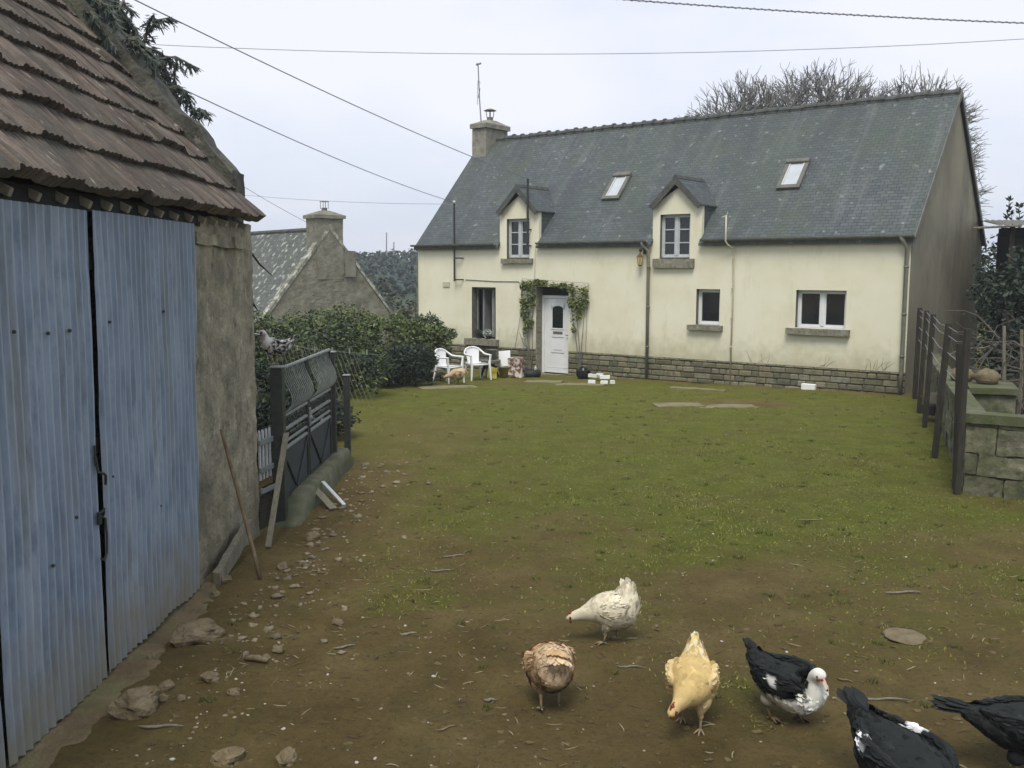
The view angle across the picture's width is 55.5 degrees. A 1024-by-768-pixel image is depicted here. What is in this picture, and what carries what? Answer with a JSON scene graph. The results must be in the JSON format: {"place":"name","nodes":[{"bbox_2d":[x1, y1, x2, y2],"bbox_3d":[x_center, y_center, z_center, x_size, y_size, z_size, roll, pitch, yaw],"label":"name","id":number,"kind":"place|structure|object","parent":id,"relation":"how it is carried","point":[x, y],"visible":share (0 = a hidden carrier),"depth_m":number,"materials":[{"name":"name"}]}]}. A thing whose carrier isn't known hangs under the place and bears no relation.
{"place":"outdoors","nodes":[
{"label":"outdoors","id":0,"kind":"place"},
{"bbox_2d":[0,286,1023,767],"bbox_3d":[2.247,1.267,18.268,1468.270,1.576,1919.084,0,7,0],"label":"ground","id":1,"kind":"structure","parent":0,"point":[306,736],"depth_m":8.02,"materials":[{"name":"plant"}]},
{"bbox_2d":[5,573,216,767],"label":"path","id":2,"kind":"structure","parent":1,"relation":"on","point":[74,726],"depth_m":6.10,"materials":[{"name":"concrete"}]},
{"bbox_2d":[0,0,265,767],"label":"barn","id":3,"kind":"structure","parent":1,"relation":"on","point":[127,375],"depth_m":6.43,"materials":[{"name":"stone"}]},
{"bbox_2d":[0,703,5,767],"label":"door","id":4,"kind":"structure","parent":3,"relation":"in","point":[2,749],"depth_m":5.00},
{"bbox_2d":[0,199,107,766],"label":"door","id":5,"kind":"structure","parent":3,"relation":"in","point":[53,646],"depth_m":5.42,"materials":[{"name":"blue metal"}]},
{"bbox_2d":[88,210,199,671],"bbox_3d":[-2.576,0.293,6.992,0.079,2.939,1.858,0,7,2],"label":"door","id":6,"kind":"structure","parent":3,"relation":"in","point":[144,268],"depth_m":6.80,"materials":[{"name":"blue metal"}]},
{"bbox_2d":[186,90,451,201],"bbox_3d":[-4.241,-4.496,14.913,0.015,1.562,26.920,1,7,11],"label":"overhead wire","id":7,"kind":"object","parent":3,"relation":"attached to","point":[302,143],"visible":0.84,"depth_m":17.10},
{"bbox_2d":[107,685,160,719],"bbox_3d":[-2.217,1.900,5.780,0.240,0.220,0.337,5,8,34],"label":"stone","id":8,"kind":"object","parent":1,"relation":"on","point":[137,703],"visible":0.88,"depth_m":5.69,"materials":[{"name":"stone"}]},
{"bbox_2d":[82,0,215,125],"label":"conifer","id":9,"kind":"object","parent":1,"relation":"on","point":[155,61],"visible":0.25,"depth_m":9.80,"materials":[{"name":"green plant"}]},
{"bbox_2d":[138,724,183,728],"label":"twig","id":10,"kind":"object","parent":1,"relation":"on","point":[158,726],"visible":1,"depth_m":5.58,"materials":[{"name":"grey wood"}]},
{"bbox_2d":[158,693,168,702],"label":"stone","id":11,"kind":"object","parent":1,"relation":"on","point":[163,697],"visible":0.98,"depth_m":5.90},
{"bbox_2d":[158,679,175,691],"bbox_3d":[-2.162,1.892,6.089,0.092,0.078,0.107,6,9,40],"label":"stone","id":12,"kind":"object","parent":1,"relation":"on","point":[166,685],"visible":0.98,"depth_m":6.07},
{"bbox_2d":[169,618,225,647],"bbox_3d":[-2.240,1.775,6.907,0.400,0.181,0.236,-6,9,-43],"label":"stone","id":13,"kind":"object","parent":1,"relation":"on","point":[201,631],"visible":0.85,"depth_m":6.85,"materials":[{"name":"stone"}]},
{"bbox_2d":[200,671,218,682],"bbox_3d":[-1.923,1.867,6.204,0.136,0.080,0.104,6,9,43],"label":"stone","id":14,"kind":"object","parent":1,"relation":"on","point":[209,677],"visible":1,"depth_m":6.17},
{"bbox_2d":[210,746,244,767],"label":"stone","id":15,"kind":"object","parent":1,"relation":"on","point":[228,756],"visible":0.93,"depth_m":5.20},
{"bbox_2d":[213,519,252,584],"bbox_3d":[-2.449,1.477,8.590,0.075,0.346,1.024,0,7,0],"label":"leaning plank","id":16,"kind":"object","parent":1,"relation":"on","point":[228,561],"visible":0.88,"depth_m":8.47,"materials":[{"name":"grey wood"}]},
{"bbox_2d":[227,687,240,695],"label":"stone","id":17,"kind":"object","parent":1,"relation":"on","point":[234,691],"visible":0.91,"depth_m":6.02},
{"bbox_2d":[220,429,261,578],"bbox_3d":[-2.325,1.022,8.335,0.539,1.233,0.038,6,9,40],"label":"wooden pole","id":18,"kind":"object","parent":1,"relation":"on","point":[252,547],"visible":1,"depth_m":8.31,"materials":[{"name":"brown wood"}]},
{"bbox_2d":[244,655,268,662],"bbox_3d":[-1.705,1.830,6.496,0.172,0.053,0.046,3,7,20],"label":"stone","id":19,"kind":"object","parent":1,"relation":"on","point":[259,658],"visible":1,"depth_m":6.48,"materials":[{"name":"brown stone"}]},
{"bbox_2d":[258,427,274,529],"bbox_3d":[-2.488,0.951,9.906,0.065,1.010,0.350,2,7,12],"label":"picket panel","id":20,"kind":"object","parent":1,"relation":"on","point":[265,499],"visible":0.78,"depth_m":9.87,"materials":[{"name":"white paint"}]},
{"bbox_2d":[254,358,296,432],"bbox_3d":[-4.237,0.180,15.346,1.705,1.389,1.443,0,7,0],"label":"shrub","id":21,"kind":"object","parent":1,"relation":"on","point":[263,376],"visible":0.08,"depth_m":15.35,"materials":[{"name":"green plant"}]},
{"bbox_2d":[265,433,288,547],"bbox_3d":[-2.302,1.022,9.558,0.056,0.961,0.863,0,7,0],"label":"leaning board","id":22,"kind":"object","parent":1,"relation":"on","point":[273,513],"visible":1,"depth_m":9.52,"materials":[{"name":"grey wood"}]},
{"bbox_2d":[268,365,287,522],"bbox_3d":[-2.401,0.655,10.044,0.148,1.690,0.148,0,7,0],"label":"gate post","id":23,"kind":"object","parent":1,"relation":"on","point":[277,396],"visible":0.76,"depth_m":9.96,"materials":[{"name":"paint"}]},
{"bbox_2d":[258,328,295,364],"bbox_3d":[-2.393,-0.389,9.954,0.297,0.379,0.286,2,7,19],"label":"hen","id":24,"kind":"object","parent":23,"relation":"on","point":[272,346],"visible":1,"depth_m":9.87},
{"bbox_2d":[285,348,336,496],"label":"iron gate","id":25,"kind":"structure","parent":23,"relation":"attached to","point":[309,451],"depth_m":11.28,"materials":[{"name":"metal"}]},
{"bbox_2d":[272,645,284,653],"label":"stone","id":26,"kind":"object","parent":1,"relation":"on","point":[277,649],"visible":1,"depth_m":6.67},
{"bbox_2d":[255,399,304,470],"bbox_3d":[-3.537,0.658,12.564,1.714,1.093,1.487,0,7,0],"label":"shrub","id":27,"kind":"object","parent":1,"relation":"on","point":[263,416],"visible":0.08,"depth_m":12.53,"materials":[{"name":"green plant"}]},
{"bbox_2d":[276,746,297,766],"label":"stone","id":28,"kind":"object","parent":1,"relation":"on","point":[287,756],"visible":0.98,"depth_m":5.18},
{"bbox_2d":[256,388,361,440],"bbox_3d":[-3.271,0.486,15.043,1.560,0.871,1.606,4,8,32],"label":"shrub","id":29,"kind":"object","parent":1,"relation":"on","point":[340,415],"visible":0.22,"depth_m":14.91,"materials":[{"name":"green plant"}]},
{"bbox_2d":[304,531,319,540],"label":"stone","id":30,"kind":"object","parent":1,"relation":"on","point":[311,536],"visible":0.99,"depth_m":9.53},
{"bbox_2d":[274,448,353,527],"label":"concrete kerb","id":31,"kind":"structure","parent":1,"relation":"on","point":[304,501],"depth_m":10.97,"materials":[{"name":"concrete"}]},
{"bbox_2d":[253,333,376,406],"bbox_3d":[-3.775,-0.274,18.588,2.552,1.434,0.038,0,7,-1],"label":"cane trellis","id":32,"kind":"object","parent":1,"relation":"on","point":[314,349],"visible":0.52,"depth_m":18.57,"materials":[{"name":"plant"}]},
{"bbox_2d":[250,201,391,355],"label":"stone house","id":33,"kind":"structure","parent":1,"relation":"on","point":[316,265],"depth_m":44.81,"materials":[{"name":"grey stone"}]},
{"bbox_2d":[316,488,336,509],"bbox_3d":[-2.094,1.261,10.797,0.090,0.166,0.502,-5,8,-36],"label":"broken board","id":34,"kind":"object","parent":1,"relation":"on","point":[324,499],"visible":0.76,"depth_m":10.74,"materials":[{"name":"grey wood"}]},
{"bbox_2d":[327,351,336,452],"bbox_3d":[-2.351,0.383,12.730,0.124,1.630,0.124,0,7,0],"label":"gate post","id":35,"kind":"object","parent":1,"relation":"on","point":[334,411],"visible":0.46,"depth_m":12.69,"materials":[{"name":"metal"}]},
{"bbox_2d":[321,481,345,505],"bbox_3d":[-2.014,1.230,10.977,0.044,0.185,0.530,-5,8,-37],"label":"broken board","id":36,"kind":"object","parent":1,"relation":"on","point":[334,494],"visible":1,"depth_m":10.96,"materials":[{"name":"white paint"}]},
{"bbox_2d":[342,374,350,452],"bbox_3d":[-2.241,0.501,13.247,0.104,1.270,0.104,0,7,0],"label":"gate post","id":37,"kind":"object","parent":1,"relation":"on","point":[347,412],"visible":0.78,"depth_m":13.20,"materials":[{"name":"paint"}]},
{"bbox_2d":[253,301,455,396],"bbox_3d":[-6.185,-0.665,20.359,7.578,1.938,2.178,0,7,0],"label":"hedge","id":38,"kind":"object","parent":1,"relation":"on","point":[335,328],"visible":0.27,"depth_m":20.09,"materials":[{"name":"green plant"}]},
{"bbox_2d":[309,270,418,344],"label":"thicket","id":39,"kind":"object","parent":1,"relation":"on","point":[407,310],"visible":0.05,"depth_m":51.93,"materials":[{"name":"green plant"}]},
{"bbox_2d":[337,351,401,387],"bbox_3d":[-3.283,-0.334,22.320,1.555,0.926,1.216,0,7,0],"label":"shrub","id":40,"kind":"object","parent":1,"relation":"on","point":[389,380],"visible":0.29,"depth_m":22.12,"materials":[{"name":"green plant"}]},
{"bbox_2d":[356,248,417,312],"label":"wood","id":41,"kind":"object","parent":1,"relation":"on","point":[379,264],"visible":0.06,"depth_m":114.53,"materials":[{"name":"green plant"}]},
{"bbox_2d":[383,341,439,386],"bbox_3d":[-2.464,-0.466,22.784,1.559,1.129,1.176,0,7,0],"label":"shrub","id":42,"kind":"object","parent":1,"relation":"on","point":[423,358],"visible":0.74,"depth_m":22.53,"materials":[{"name":"green plant"}]},
{"bbox_2d":[400,310,457,379],"bbox_3d":[-2.099,-0.965,24.651,1.532,1.818,1.224,0,7,0],"label":"shrub","id":43,"kind":"object","parent":1,"relation":"on","point":[435,319],"visible":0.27,"depth_m":24.46,"materials":[{"name":"green plant"}]},
{"bbox_2d":[430,368,445,379],"bbox_3d":[-1.817,-0.255,24.245,0.467,0.317,0.250,-6,9,-42],"label":"hen","id":44,"kind":"object","parent":1,"relation":"on","point":[440,372],"visible":0.69,"depth_m":24.15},
{"bbox_2d":[418,385,477,388],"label":"paving slab","id":45,"kind":"structure","parent":1,"relation":"on","point":[451,386],"depth_m":22.18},
{"bbox_2d":[433,348,464,383],"bbox_3d":[-1.558,-0.440,23.564,0.600,0.832,0.614,5,8,38],"label":"garden chair","id":46,"kind":"object","parent":1,"relation":"on","point":[441,353],"visible":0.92,"depth_m":23.61,"materials":[{"name":"white plastic"}]},
{"bbox_2d":[444,368,467,384],"bbox_3d":[-1.340,-0.184,23.092,0.608,0.388,0.304,-2,7,-15],"label":"hen","id":47,"kind":"object","parent":1,"relation":"on","point":[457,374],"visible":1,"depth_m":23.00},
{"bbox_2d":[464,346,491,380],"bbox_3d":[-0.904,-0.527,24.665,0.614,0.832,0.600,-3,8,-28],"label":"garden chair","id":48,"kind":"object","parent":1,"relation":"on","point":[472,354],"visible":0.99,"depth_m":24.77,"materials":[{"name":"white plastic"}]},
{"bbox_2d":[479,359,500,377],"bbox_3d":[-0.619,-0.412,25.675,0.640,0.457,0.640,0,7,0],"label":"garden table","id":49,"kind":"object","parent":1,"relation":"on","point":[486,367],"visible":0.63,"depth_m":25.49,"materials":[{"name":"metal"}]},
{"bbox_2d":[486,349,497,359],"bbox_3d":[-0.528,-0.778,25.682,0.310,0.265,0.310,0,7,0],"label":"grey bucket","id":50,"kind":"object","parent":49,"relation":"on","point":[493,352],"visible":0.83,"depth_m":25.58,"materials":[{"name":"metal"}]},
{"bbox_2d":[498,366,508,376],"bbox_3d":[-0.199,-0.331,25.684,0.340,0.270,0.335,0,7,0],"label":"mustard bucket","id":51,"kind":"object","parent":1,"relation":"on","point":[504,371],"visible":1,"depth_m":25.57,"materials":[{"name":"plastic"}]},
{"bbox_2d":[499,350,509,366],"bbox_3d":[-0.200,-0.671,25.752,0.340,0.420,0.021,-4,-10,25],"label":"white board","id":52,"kind":"object","parent":51,"relation":"in","point":[504,356],"visible":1,"depth_m":25.74,"materials":[{"name":"plastic"}]},
{"bbox_2d":[508,357,524,377],"bbox_3d":[0.127,-0.441,25.622,0.424,0.544,0.322,1,6,23],"label":"printed sack","id":53,"kind":"object","parent":1,"relation":"on","point":[516,365],"visible":1,"depth_m":25.50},
{"bbox_2d":[523,365,540,376],"bbox_3d":[0.501,-0.349,25.732,0.540,0.300,0.535,0,7,0],"label":"tyre planter","id":54,"kind":"object","parent":1,"relation":"on","point":[535,372],"visible":0.95,"depth_m":25.53,"materials":[{"name":"black rubber"}]},
{"bbox_2d":[524,380,562,382],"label":"paving slab","id":55,"kind":"structure","parent":1,"relation":"on","point":[544,381],"depth_m":24.01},
{"bbox_2d":[521,639,576,710],"bbox_3d":[0.223,1.755,5.912,0.324,0.412,0.653,-2,-9,-14],"label":"hen","id":56,"kind":"object","parent":1,"relation":"on","point":[549,667],"visible":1,"depth_m":5.74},
{"bbox_2d":[111,408,1023,767],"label":"pebbles","id":57,"kind":"object","parent":1,"relation":"on","point":[291,586],"visible":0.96,"depth_m":7.88,"materials":[{"name":"stone"}]},
{"bbox_2d":[146,493,1016,767],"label":"soil clods","id":58,"kind":"object","parent":1,"relation":"on","point":[687,727],"visible":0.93,"depth_m":6.69,"materials":[{"name":"soil"}]},
{"bbox_2d":[576,366,590,378],"bbox_3d":[1.821,-0.294,24.852,0.380,0.339,0.374,0,7,0],"label":"black plant pot","id":59,"kind":"object","parent":1,"relation":"on","point":[582,372],"visible":1,"depth_m":24.73,"materials":[{"name":"plastic"}]},
{"bbox_2d":[565,383,605,385],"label":"paving slab","id":60,"kind":"structure","parent":1,"relation":"on","point":[583,384],"depth_m":23.14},
{"bbox_2d":[161,402,1015,767],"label":"straw litter","id":61,"kind":"object","parent":1,"relation":"on","point":[539,622],"visible":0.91,"depth_m":7.06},
{"bbox_2d":[565,577,641,644],"bbox_3d":[0.656,1.588,6.822,0.497,0.467,0.300,-3,7,-26],"label":"hen","id":62,"kind":"object","parent":1,"relation":"on","point":[617,608],"visible":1,"depth_m":6.78,"materials":[{"name":"white"}]},
{"bbox_2d":[198,384,1023,734],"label":"grass","id":63,"kind":"structure","parent":1,"relation":"on","point":[748,450],"depth_m":11.26,"materials":[{"name":"green plant"}]},
{"bbox_2d":[651,402,705,407],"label":"paving slab","id":64,"kind":"structure","parent":1,"relation":"on","point":[686,404],"depth_m":19.04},
{"bbox_2d":[665,630,720,736],"bbox_3d":[1.026,1.722,5.574,0.320,0.510,0.588,2,7,16],"label":"hen","id":65,"kind":"object","parent":1,"relation":"on","point":[692,676],"visible":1,"depth_m":5.52,"materials":[{"name":"beige"}]},
{"bbox_2d":[669,386,726,391],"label":"paving slab","id":66,"kind":"structure","parent":1,"relation":"on","point":[690,388],"depth_m":21.94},
{"bbox_2d":[410,87,986,394],"bbox_3d":[4.661,-4.234,27.227,14.550,8.140,6.563,5,8,38],"label":"farmhouse","id":67,"kind":"object","parent":1,"relation":"on","point":[829,245],"visible":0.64,"depth_m":23.96,"materials":[{"name":"paint"}]},
{"bbox_2d":[135,0,527,178],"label":"overhead wire","id":68,"kind":"object","parent":67,"relation":"attached to","point":[312,85],"visible":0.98,"depth_m":16.58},
{"bbox_2d":[452,201,463,280],"bbox_3d":[-1.570,-4.139,28.196,0.331,2.320,0.136,3,7,20],"label":"service pole","id":69,"kind":"object","parent":67,"relation":"attached to","point":[454,257],"visible":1,"depth_m":28.23,"materials":[{"name":"metal"}]},
{"bbox_2d":[476,62,481,120],"bbox_3d":[-1.020,-9.163,30.905,0.178,2.060,0.269,-6,9,-41],"label":"television antenna","id":70,"kind":"object","parent":67,"relation":"attached to","point":[478,84],"visible":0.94,"depth_m":30.91,"materials":[{"name":"metal"}]},
{"bbox_2d":[464,287,498,345],"bbox_3d":[-0.719,-1.963,28.131,1.199,1.664,0.685,5,8,38],"label":"window","id":71,"kind":"structure","parent":67,"relation":"in","point":[486,290],"depth_m":28.20,"materials":[{"name":"plastic"}]},
{"bbox_2d":[501,219,532,263],"bbox_3d":[0.183,-3.956,26.995,1.076,1.238,0.268,5,8,38],"label":"window","id":72,"kind":"structure","parent":67,"relation":"in","point":[517,227],"depth_m":27.08,"materials":[{"name":"white paint"}]},
{"bbox_2d":[526,179,531,247],"bbox_3d":[0.466,-4.646,26.536,0.064,1.860,0.192,5,8,38],"label":"service pole","id":73,"kind":"object","parent":67,"relation":"attached to","point":[527,230],"visible":1,"depth_m":26.49,"materials":[{"name":"metal"}]},
{"bbox_2d":[515,279,579,368],"bbox_3d":[1.002,-1.613,26.448,2.464,2.500,0.332,5,8,38],"label":"climbing rose","id":74,"kind":"object","parent":67,"relation":"attached to","point":[526,285],"visible":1,"depth_m":26.78,"materials":[{"name":"green plant"}]},
{"bbox_2d":[542,295,568,373],"bbox_3d":[1.250,-1.348,26.720,1.050,2.150,0.125,5,8,38],"label":"door","id":75,"kind":"structure","parent":67,"relation":"in","point":[555,312],"depth_m":26.77,"materials":[{"name":"white paint"}]},
{"bbox_2d":[567,283,589,368],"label":"climbing rose","id":76,"kind":"object","parent":67,"relation":"attached to","point":[574,303],"visible":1,"depth_m":25.81,"materials":[{"name":"green plant"}]},
{"bbox_2d":[637,248,645,265],"bbox_3d":[3.250,-3.190,24.461,0.169,0.460,0.270,16,17,67],"label":"wall lantern","id":77,"kind":"object","parent":67,"relation":"attached to","point":[639,258],"depth_m":24.42,"materials":[{"name":"glass"}]},
{"bbox_2d":[653,214,694,267],"bbox_3d":[4.026,-3.520,24.006,1.122,1.316,0.268,5,8,38],"label":"window","id":78,"kind":"structure","parent":67,"relation":"in","point":[675,227],"depth_m":24.04,"materials":[{"name":"white paint"}]},
{"bbox_2d":[686,289,722,330],"bbox_3d":[4.733,-1.805,23.659,0.932,0.999,0.323,5,8,38],"label":"window","id":79,"kind":"structure","parent":67,"relation":"in","point":[709,299],"depth_m":23.73,"materials":[{"name":"white paint"}]},
{"bbox_2d":[785,290,849,336],"bbox_3d":[6.925,-1.604,21.932,1.454,1.010,0.327,5,8,38],"label":"window","id":80,"kind":"structure","parent":67,"relation":"in","point":[816,308],"depth_m":21.98,"materials":[{"name":"white paint"}]},
{"bbox_2d":[700,404,758,408],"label":"paving slab","id":81,"kind":"structure","parent":1,"relation":"on","point":[741,406],"depth_m":18.92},
{"bbox_2d":[678,65,806,116],"bbox_3d":[8.954,-6.774,37.521,5.922,10.543,5.710,0,7,0],"label":"bare tree","id":82,"kind":"object","parent":1,"relation":"on","point":[749,97],"visible":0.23,"depth_m":36.56,"materials":[{"name":"brown plant"}]},
{"bbox_2d":[742,637,828,723],"bbox_3d":[1.587,1.759,5.696,0.504,0.425,0.372,2,7,19],"label":"duck","id":83,"kind":"object","parent":1,"relation":"on","point":[796,685],"visible":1,"depth_m":5.59},
{"bbox_2d":[753,58,904,107],"bbox_3d":[12.013,-7.126,38.444,6.794,11.041,6.672,0,7,0],"label":"bare tree","id":84,"kind":"object","parent":1,"relation":"on","point":[818,90],"visible":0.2,"depth_m":36.78,"materials":[{"name":"brown plant"}]},
{"bbox_2d":[868,697,907,700],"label":"twig","id":85,"kind":"object","parent":1,"relation":"on","point":[884,698],"visible":0.79,"depth_m":5.95,"materials":[{"name":"grey wood"}]},
{"bbox_2d":[836,686,959,767],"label":"duck","id":86,"kind":"object","parent":1,"relation":"on","point":[882,739],"visible":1,"depth_m":4.62},
{"bbox_2d":[880,627,926,645],"bbox_3d":[2.827,1.813,7.007,0.300,0.025,0.346,0,7,0],"label":"flat stone","id":87,"kind":"object","parent":1,"relation":"on","point":[905,636],"visible":1,"depth_m":6.98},
{"bbox_2d":[912,308,922,398],"bbox_3d":[8.350,-0.604,20.062,0.080,1.930,0.080,1,7,0],"label":"fence post","id":88,"kind":"object","parent":1,"relation":"on","point":[916,358],"visible":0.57,"depth_m":20.03,"materials":[{"name":"brown wood"}]},
{"bbox_2d":[916,310,928,412],"bbox_3d":[7.647,-0.382,18.125,0.069,1.970,0.068,2,7,0],"label":"fence post","id":89,"kind":"object","parent":1,"relation":"on","point":[922,362],"visible":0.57,"depth_m":18.10,"materials":[{"name":"brown wood"}]},
{"bbox_2d":[859,60,991,169],"bbox_3d":[15.642,-7.079,38.451,5.925,10.962,5.646,0,7,0],"label":"bare tree","id":90,"kind":"object","parent":1,"relation":"on","point":[898,87],"visible":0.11,"depth_m":37.08,"materials":[{"name":"brown plant"}]},
{"bbox_2d":[922,314,935,427],"bbox_3d":[7.016,-0.191,16.386,0.068,1.970,0.068,2,7,0],"label":"fence post","id":91,"kind":"object","parent":1,"relation":"on","point":[928,376],"visible":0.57,"depth_m":16.36,"materials":[{"name":"brown wood"}]},
{"bbox_2d":[931,323,951,458],"bbox_3d":[6.001,0.125,13.604,0.072,1.950,0.072,3,7,0],"label":"fence post","id":92,"kind":"object","parent":1,"relation":"on","point":[941,394],"visible":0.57,"depth_m":13.57,"materials":[{"name":"brown wood"}]},
{"bbox_2d":[918,310,962,378],"bbox_3d":[6.824,-0.756,15.683,0.023,0.717,9.193,2,7,19],"label":"fence wire","id":93,"kind":"object","parent":92,"relation":"attached to","point":[937,344],"visible":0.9,"depth_m":14.95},
{"bbox_2d":[926,354,984,490],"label":"block wall","id":94,"kind":"structure","parent":1,"relation":"on","point":[947,431],"depth_m":14.42,"materials":[{"name":"concrete"}]},
{"bbox_2d":[952,343,962,488],"bbox_3d":[5.375,0.422,11.746,0.060,1.830,0.060,-1,7,0],"label":"stake","id":95,"kind":"object","parent":1,"relation":"on","point":[958,364],"visible":0.48,"depth_m":11.69,"materials":[{"name":"brown wood"}]},
{"bbox_2d":[953,328,971,494],"bbox_3d":[5.290,0.358,11.447,0.068,2.020,0.068,1,7,0],"label":"fence post","id":96,"kind":"object","parent":1,"relation":"on","point":[965,361],"visible":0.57,"depth_m":11.42,"materials":[{"name":"brown wood"}]},
{"bbox_2d":[920,310,1023,414],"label":"brushwood heap","id":97,"kind":"object","parent":1,"relation":"on","point":[1020,379],"visible":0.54,"depth_m":15.72,"materials":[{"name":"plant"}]},
{"bbox_2d":[921,404,1023,415],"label":"old beam","id":98,"kind":"structure","parent":1,"relation":"on","point":[931,409],"depth_m":17.05,"materials":[{"name":"brown wood"}]},
{"bbox_2d":[928,694,1023,767],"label":"duck","id":99,"kind":"object","parent":1,"relation":"on","point":[998,721],"visible":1,"depth_m":5.01},
{"bbox_2d":[971,132,996,219],"bbox_3d":[15.695,-5.444,35.472,3.355,8.415,3.162,0,7,0],"label":"bare tree","id":100,"kind":"object","parent":1,"relation":"on","point":[981,192],"visible":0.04,"depth_m":34.71,"materials":[{"name":"brown plant"}]},
{"bbox_2d":[962,245,1023,404],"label":"ivy hedge","id":101,"kind":"object","parent":1,"relation":"on","point":[1015,289],"visible":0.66,"depth_m":18.95,"materials":[{"name":"green plant"}]},
{"bbox_2d":[963,410,1023,500],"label":"block wall","id":102,"kind":"structure","parent":1,"relation":"on","point":[993,461],"depth_m":11.34,"materials":[{"name":"stone"}]},
{"bbox_2d":[968,380,1018,413],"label":"block pillar","id":103,"kind":"structure","parent":1,"relation":"on","point":[999,396],"depth_m":14.35,"materials":[{"name":"concrete"}]},
{"bbox_2d":[950,368,974,381],"bbox_3d":[7.013,-0.129,15.193,0.350,0.269,0.292,-3,7,-22],"label":"round stone","id":104,"kind":"object","parent":103,"relation":"on","point":[971,375],"visible":0.28,"depth_m":15.12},
{"bbox_2d":[973,368,1000,384],"bbox_3d":[7.260,-0.107,14.881,0.402,0.271,0.342,0,7,0],"label":"round stone","id":105,"kind":"object","parent":103,"relation":"on","point":[986,376],"visible":0.94,"depth_m":14.77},
{"bbox_2d":[973,219,1023,377],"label":"open shed","id":106,"kind":"structure","parent":1,"relation":"on","point":[1010,237],"depth_m":21.92,"materials":[{"name":"metal"}]},
{"bbox_2d":[977,227,1019,350],"bbox_3d":[16.303,-2.869,30.396,8.975,4.094,1.895,0,7,0],"label":"hedge","id":107,"kind":"object","parent":1,"relation":"on","point":[987,257],"visible":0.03,"depth_m":30.08,"materials":[{"name":"green plant"}]},
{"bbox_2d":[981,195,1023,278],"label":"laurel shrub","id":108,"kind":"object","parent":1,"relation":"on","point":[1020,205],"visible":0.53,"depth_m":26.46,"materials":[{"name":"green plant"}]},
{"bbox_2d":[113,0,1023,271],"label":"sky","id":109,"kind":"structure","parent":0,"point":[542,68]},
{"bbox_2d":[146,39,1019,53],"bbox_3d":[3.283,-11.529,32.887,34.565,0.779,0.021,0,7,0],"label":"overhead wire","id":110,"kind":"object","parent":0,"point":[599,53],"visible":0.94,"depth_m":32.91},
{"bbox_2d":[382,268,991,321],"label":"hill","id":111,"kind":"structure","parent":0,"point":[410,296],"depth_m":100.31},
{"bbox_2d":[623,0,1023,23],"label":"overhead wire","id":112,"kind":"object","parent":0,"point":[826,13],"visible":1,"depth_m":15.42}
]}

